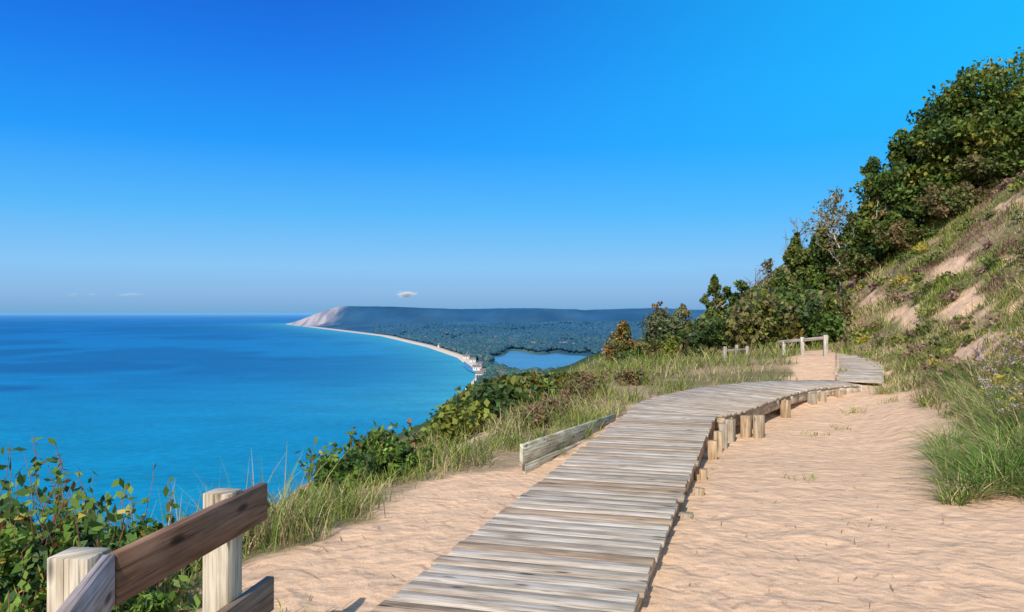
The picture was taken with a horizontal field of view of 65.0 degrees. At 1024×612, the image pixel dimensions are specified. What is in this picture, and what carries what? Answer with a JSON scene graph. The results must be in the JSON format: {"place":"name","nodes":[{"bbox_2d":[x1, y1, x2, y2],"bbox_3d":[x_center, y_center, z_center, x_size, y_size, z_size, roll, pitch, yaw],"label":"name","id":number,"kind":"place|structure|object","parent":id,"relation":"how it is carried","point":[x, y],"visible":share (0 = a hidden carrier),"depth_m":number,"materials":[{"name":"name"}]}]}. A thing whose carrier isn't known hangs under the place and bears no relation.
{"place":"outdoors","nodes":[
{"label":"outdoors","id":0,"kind":"place"},
{"bbox_2d":[0,313,474,535],"bbox_3d":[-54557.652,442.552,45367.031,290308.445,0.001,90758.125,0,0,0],"label":"lake water","id":1,"kind":"structure","parent":0,"point":[108,399],"depth_m":1045.23,"materials":[{"name":"blue liquid"}]},
{"bbox_2d":[0,0,1023,312],"label":"sky","id":2,"kind":"structure","parent":0,"point":[157,156],"materials":[{"name":"blue"}]},
{"bbox_2d":[463,351,586,372],"bbox_3d":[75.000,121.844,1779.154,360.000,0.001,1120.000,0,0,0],"label":"inland lake","id":3,"kind":"structure","parent":0,"point":[519,360],"depth_m":1799.53,"materials":[{"name":"liquid"}]},
{"bbox_2d":[171,187,1023,611],"bbox_3d":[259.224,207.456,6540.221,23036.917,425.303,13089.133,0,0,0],"label":"terrain","id":4,"kind":"structure","parent":0,"point":[849,569],"depth_m":7.28,"materials":[{"name":"beige sand"}]},
{"bbox_2d":[0,484,42,607],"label":"leafy bush","id":5,"kind":"object","parent":4,"relation":"on","point":[9,510],"visible":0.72,"depth_m":4.00,"materials":[{"name":"green plant"}]},
{"bbox_2d":[0,435,96,611],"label":"leafy bush","id":6,"kind":"object","parent":4,"relation":"on","point":[21,480],"visible":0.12,"depth_m":4.82,"materials":[{"name":"green plant"}]},
{"bbox_2d":[43,484,60,519],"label":"leafy bush","id":7,"kind":"object","parent":4,"relation":"on","point":[46,515],"depth_m":5.65,"materials":[{"name":"green plant"}]},
{"bbox_2d":[0,578,133,611],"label":"leafy bush","id":8,"kind":"object","parent":4,"relation":"on","point":[7,606],"visible":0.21,"depth_m":3.69,"materials":[{"name":"green plant"}]},
{"bbox_2d":[0,480,133,611],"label":"leafy bush","id":9,"kind":"object","parent":4,"relation":"on","point":[35,567],"visible":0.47,"depth_m":4.11,"materials":[{"name":"green plant"}]},
{"bbox_2d":[4,456,155,541],"bbox_3d":[-3.183,1.812,5.582,1.153,1.395,1.236,0,0,0],"label":"leafy bush","id":10,"kind":"object","parent":4,"relation":"on","point":[120,482],"visible":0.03,"depth_m":5.80,"materials":[{"name":"green plant"}]},
{"bbox_2d":[42,532,151,611],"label":"leafy bush","id":11,"kind":"object","parent":4,"relation":"on","point":[134,599],"visible":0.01,"depth_m":4.50,"materials":[{"name":"green plant"}]},
{"bbox_2d":[39,476,179,603],"bbox_3d":[-2.473,1.609,5.016,0.797,0.893,0.796,0,0,-27],"label":"leafy bush","id":12,"kind":"object","parent":4,"relation":"on","point":[143,531],"visible":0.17,"depth_m":5.00,"materials":[{"name":"green plant"}]},
{"bbox_2d":[112,574,202,611],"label":"leafy bush","id":13,"kind":"object","parent":4,"relation":"on","point":[155,601],"visible":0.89,"depth_m":4.27,"materials":[{"name":"green plant"}]},
{"bbox_2d":[47,483,273,611],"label":"wooden fence","id":14,"kind":"object","parent":4,"relation":"on","point":[88,579],"visible":1,"depth_m":3.28,"materials":[{"name":"brown wood"}]},
{"bbox_2d":[129,513,202,579],"bbox_3d":[-2.612,1.936,6.059,0.882,0.740,0.814,0,0,0],"label":"leafy bush","id":15,"kind":"object","parent":4,"relation":"on","point":[140,523],"visible":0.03,"depth_m":6.01,"materials":[{"name":"green plant"}]},
{"bbox_2d":[49,442,348,611],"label":"dry stalks","id":16,"kind":"object","parent":4,"relation":"on","point":[195,565],"visible":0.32,"depth_m":6.17,"materials":[{"name":"green plant"}]},
{"bbox_2d":[187,494,269,575],"bbox_3d":[-2.323,1.850,6.510,0.619,0.589,0.770,0,0,0],"label":"leafy bush","id":17,"kind":"object","parent":4,"relation":"on","point":[268,505],"visible":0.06,"depth_m":6.54,"materials":[{"name":"green plant"}]},
{"bbox_2d":[295,437,350,504],"bbox_3d":[-2.099,1.973,9.391,0.848,0.893,0.850,0,0,0],"label":"leafy bush","id":18,"kind":"object","parent":4,"relation":"on","point":[316,484],"visible":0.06,"depth_m":9.38,"materials":[{"name":"green plant"}]},
{"bbox_2d":[303,447,382,496],"bbox_3d":[-1.822,1.874,8.910,0.932,0.655,0.922,0,0,-26],"label":"leafy bush","id":19,"kind":"object","parent":4,"relation":"on","point":[360,460],"visible":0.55,"depth_m":8.84,"materials":[{"name":"green plant"}]},
{"bbox_2d":[343,418,415,479],"bbox_3d":[-1.531,1.738,9.508,0.870,0.821,0.979,0,0,0],"label":"leafy bush","id":20,"kind":"object","parent":4,"relation":"on","point":[374,440],"visible":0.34,"depth_m":9.31,"materials":[{"name":"green plant"}]},
{"bbox_2d":[380,435,434,476],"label":"leafy bush","id":21,"kind":"object","parent":4,"relation":"on","point":[403,455],"visible":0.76,"depth_m":9.19,"materials":[{"name":"green plant"}]},
{"bbox_2d":[11,337,853,611],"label":"bluff grass","id":22,"kind":"structure","parent":4,"relation":"on","point":[346,498],"depth_m":11.13,"materials":[{"name":"green plant"}]},
{"bbox_2d":[463,354,469,358],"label":"cottage","id":23,"kind":"structure","parent":4,"relation":"on","point":[466,356],"depth_m":1845.42,"materials":[{"name":"white"}]},
{"bbox_2d":[469,357,475,361],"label":"cottage","id":24,"kind":"structure","parent":4,"relation":"on","point":[472,359],"depth_m":1725.88,"materials":[{"name":"white"}]},
{"bbox_2d":[472,364,480,369],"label":"cottage","id":25,"kind":"structure","parent":4,"relation":"on","point":[477,367],"depth_m":1495.16,"materials":[{"name":"white"}]},
{"bbox_2d":[476,370,484,374],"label":"cottage","id":26,"kind":"structure","parent":4,"relation":"on","point":[479,372],"depth_m":1326.51,"materials":[{"name":"white"}]},
{"bbox_2d":[373,320,691,384],"bbox_3d":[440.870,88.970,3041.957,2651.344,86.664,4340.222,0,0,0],"label":"distant forest","id":27,"kind":"object","parent":4,"relation":"on","point":[485,342],"visible":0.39,"depth_m":2988.01,"materials":[{"name":"green plant"}]},
{"bbox_2d":[509,402,557,428],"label":"heath bush","id":28,"kind":"object","parent":4,"relation":"on","point":[542,413],"visible":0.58,"depth_m":12.47,"materials":[{"name":"brown plant"}]},
{"bbox_2d":[536,393,572,418],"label":"heath bush","id":29,"kind":"object","parent":4,"relation":"on","point":[550,405],"visible":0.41,"depth_m":13.54,"materials":[{"name":"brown plant"}]},
{"bbox_2d":[519,414,614,473],"bbox_3d":[0.918,1.850,10.898,0.192,0.660,4.632,0,0,21],"label":"edging board","id":30,"kind":"object","parent":4,"relation":"on","point":[535,453],"visible":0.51,"depth_m":9.75,"materials":[{"name":"grey wood"}]},
{"bbox_2d":[554,379,596,405],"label":"heath bush","id":31,"kind":"object","parent":4,"relation":"on","point":[569,387],"visible":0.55,"depth_m":15.43,"materials":[{"name":"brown plant"}]},
{"bbox_2d":[567,369,608,393],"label":"heath bush","id":32,"kind":"object","parent":4,"relation":"on","point":[588,377],"visible":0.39,"depth_m":17.28,"materials":[{"name":"brown plant"}]},
{"bbox_2d":[275,365,930,611],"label":"grass tufts","id":33,"kind":"object","parent":4,"relation":"on","point":[883,391],"visible":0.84,"depth_m":16.81,"materials":[{"name":"green plant"}]},
{"bbox_2d":[242,407,995,611],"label":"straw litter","id":34,"kind":"object","parent":4,"relation":"on","point":[696,551],"visible":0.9,"depth_m":5.92,"materials":[{"name":"beige plant"}]},
{"bbox_2d":[601,320,643,361],"bbox_3d":[4.947,1.743,34.503,2.235,2.339,2.223,0,0,0],"label":"autumn tree","id":35,"kind":"object","parent":4,"relation":"on","point":[623,330],"visible":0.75,"depth_m":34.23,"materials":[{"name":"orange plant"}]},
{"bbox_2d":[371,351,883,611],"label":"boardwalk","id":36,"kind":"structure","parent":4,"relation":"on","point":[588,527],"depth_m":6.79,"materials":[{"name":"grey wood"}]},
{"bbox_2d":[606,366,658,385],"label":"heath bush","id":37,"kind":"object","parent":4,"relation":"on","point":[627,376],"visible":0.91,"depth_m":19.39,"materials":[{"name":"brown plant"}]},
{"bbox_2d":[412,269,858,451],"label":"bluff thicket","id":38,"kind":"object","parent":4,"relation":"on","point":[783,314],"visible":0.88,"depth_m":29.90,"materials":[{"name":"green plant"}]},
{"bbox_2d":[643,301,671,337],"bbox_3d":[5.865,0.994,32.391,1.195,2.448,0.971,0,0,28],"label":"bare tree","id":39,"kind":"object","parent":4,"relation":"on","point":[656,306],"visible":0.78,"depth_m":32.47,"materials":[{"name":"brown plant"}]},
{"bbox_2d":[639,309,687,342],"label":"bush","id":40,"kind":"object","parent":4,"relation":"on","point":[667,324],"visible":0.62,"depth_m":32.30,"materials":[{"name":"green plant"}]},
{"bbox_2d":[676,303,692,327],"bbox_3d":[7.125,1.042,33.478,1.022,2.345,1.045,0,0,-24],"label":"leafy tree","id":41,"kind":"object","parent":4,"relation":"on","point":[685,314],"visible":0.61,"depth_m":33.46,"materials":[{"name":"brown plant"}]},
{"bbox_2d":[699,274,728,321],"bbox_3d":[8.909,0.784,35.664,2.610,4.457,2.680,0,0,0],"label":"cedar tree","id":42,"kind":"object","parent":4,"relation":"on","point":[713,288],"visible":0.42,"depth_m":35.38,"materials":[{"name":"green plant"}]},
{"bbox_2d":[722,345,749,360],"bbox_3d":[7.228,1.663,25.718,1.178,0.848,0.280,0,0,-27],"label":"wooden fence","id":43,"kind":"object","parent":4,"relation":"on","point":[746,349],"visible":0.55,"depth_m":25.67,"materials":[{"name":"brown wood"}]},
{"bbox_2d":[722,279,752,305],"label":"maple tree","id":44,"kind":"object","parent":4,"relation":"on","point":[740,286],"visible":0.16,"depth_m":44.23,"materials":[{"name":"green plant"}]},
{"bbox_2d":[740,268,766,297],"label":"bare tree","id":45,"kind":"object","parent":4,"relation":"on","point":[755,280],"visible":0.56,"depth_m":43.96,"materials":[{"name":"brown plant"}]},
{"bbox_2d":[752,258,781,291],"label":"bare tree","id":46,"kind":"object","parent":4,"relation":"on","point":[766,267],"visible":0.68,"depth_m":41.91,"materials":[{"name":"green plant"}]},
{"bbox_2d":[767,268,793,297],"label":"cedar tree","id":47,"kind":"object","parent":4,"relation":"on","point":[779,279],"visible":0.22,"depth_m":40.84,"materials":[{"name":"green plant"}]},
{"bbox_2d":[773,232,826,292],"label":"cedar tree","id":48,"kind":"object","parent":4,"relation":"on","point":[794,262],"visible":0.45,"depth_m":41.71,"materials":[{"name":"green plant"}]},
{"bbox_2d":[783,217,821,264],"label":"bare tree","id":49,"kind":"object","parent":4,"relation":"on","point":[794,224],"visible":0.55,"depth_m":42.54,"materials":[{"name":"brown plant"}]},
{"bbox_2d":[778,335,827,355],"bbox_3d":[9.206,1.395,25.467,1.611,0.981,0.164,0,-1,41],"label":"wooden fence","id":50,"kind":"object","parent":4,"relation":"on","point":[824,338],"visible":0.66,"depth_m":25.44,"materials":[{"name":"brown wood"}]},
{"bbox_2d":[793,232,842,291],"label":"cedar tree","id":51,"kind":"object","parent":4,"relation":"on","point":[821,269],"visible":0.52,"depth_m":41.53,"materials":[{"name":"green plant"}]},
{"bbox_2d":[802,186,852,260],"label":"birch tree","id":52,"kind":"object","parent":4,"relation":"on","point":[826,206],"visible":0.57,"depth_m":42.98,"materials":[{"name":"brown plant"}]},
{"bbox_2d":[811,193,858,291],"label":"birch tree","id":53,"kind":"object","parent":4,"relation":"on","point":[836,200],"visible":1,"depth_m":40.32,"materials":[{"name":"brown plant"}]},
{"bbox_2d":[809,226,867,267],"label":"tree","id":54,"kind":"object","parent":4,"relation":"on","point":[839,237],"visible":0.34,"depth_m":41.41,"materials":[{"name":"green plant"}]},
{"bbox_2d":[826,246,877,287],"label":"bush","id":55,"kind":"object","parent":4,"relation":"on","point":[856,266],"visible":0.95,"depth_m":38.42,"materials":[{"name":"green plant"}]},
{"bbox_2d":[851,193,890,262],"bbox_3d":[18.010,-3.720,39.916,2.129,4.328,2.188,0,0,0],"label":"birch tree","id":56,"kind":"object","parent":4,"relation":"on","point":[868,211],"visible":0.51,"depth_m":39.80,"materials":[{"name":"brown plant"}]},
{"bbox_2d":[840,156,926,260],"bbox_3d":[18.889,-4.708,40.535,4.324,5.876,4.413,0,0,-23],"label":"oak tree","id":57,"kind":"object","parent":4,"relation":"on","point":[872,184],"visible":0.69,"depth_m":39.73,"materials":[{"name":"green plant"}]},
{"bbox_2d":[757,175,1023,444],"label":"hillside grass","id":58,"kind":"structure","parent":4,"relation":"on","point":[1001,294],"depth_m":24.41,"materials":[{"name":"green plant"}]},
{"bbox_2d":[871,217,936,252],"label":"bush","id":59,"kind":"object","parent":4,"relation":"on","point":[901,233],"visible":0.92,"depth_m":37.42,"materials":[{"name":"green plant"}]},
{"bbox_2d":[876,120,977,227],"bbox_3d":[20.611,-6.354,39.511,4.988,6.216,4.714,0,0,20],"label":"oak tree","id":60,"kind":"object","parent":4,"relation":"on","point":[917,169],"visible":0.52,"depth_m":38.77,"materials":[{"name":"green plant"}]},
{"bbox_2d":[838,170,1023,415],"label":"heath shrubs","id":61,"kind":"object","parent":4,"relation":"on","point":[1017,180],"visible":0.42,"depth_m":25.23,"materials":[{"name":"green plant"}]},
{"bbox_2d":[883,337,1023,505],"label":"marram grass","id":62,"kind":"structure","parent":4,"relation":"on","point":[989,460],"depth_m":9.70,"materials":[{"name":"green plant"}]},
{"bbox_2d":[915,180,993,218],"bbox_3d":[20.124,-4.719,36.476,2.861,2.190,3.227,0,0,0],"label":"bush","id":63,"kind":"object","parent":4,"relation":"on","point":[960,198],"visible":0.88,"depth_m":36.28,"materials":[{"name":"green plant"}]},
{"bbox_2d":[898,56,1023,189],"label":"oak tree","id":64,"kind":"object","parent":4,"relation":"on","point":[988,120],"visible":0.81,"depth_m":37.05,"materials":[{"name":"green plant"}]},
{"bbox_2d":[954,151,1023,188],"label":"bush","id":65,"kind":"object","parent":4,"relation":"on","point":[979,166],"visible":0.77,"depth_m":36.16,"materials":[{"name":"green plant"}]},
{"bbox_2d":[975,327,1023,430],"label":"wildflowers","id":66,"kind":"object","parent":4,"relation":"on","point":[986,367],"visible":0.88,"depth_m":13.62,"materials":[{"name":"green plant"}]},
{"bbox_2d":[978,46,1023,100],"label":"oak tree","id":67,"kind":"object","parent":4,"relation":"on","point":[1021,58],"visible":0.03,"depth_m":38.88,"materials":[{"name":"green plant"}]}
]}

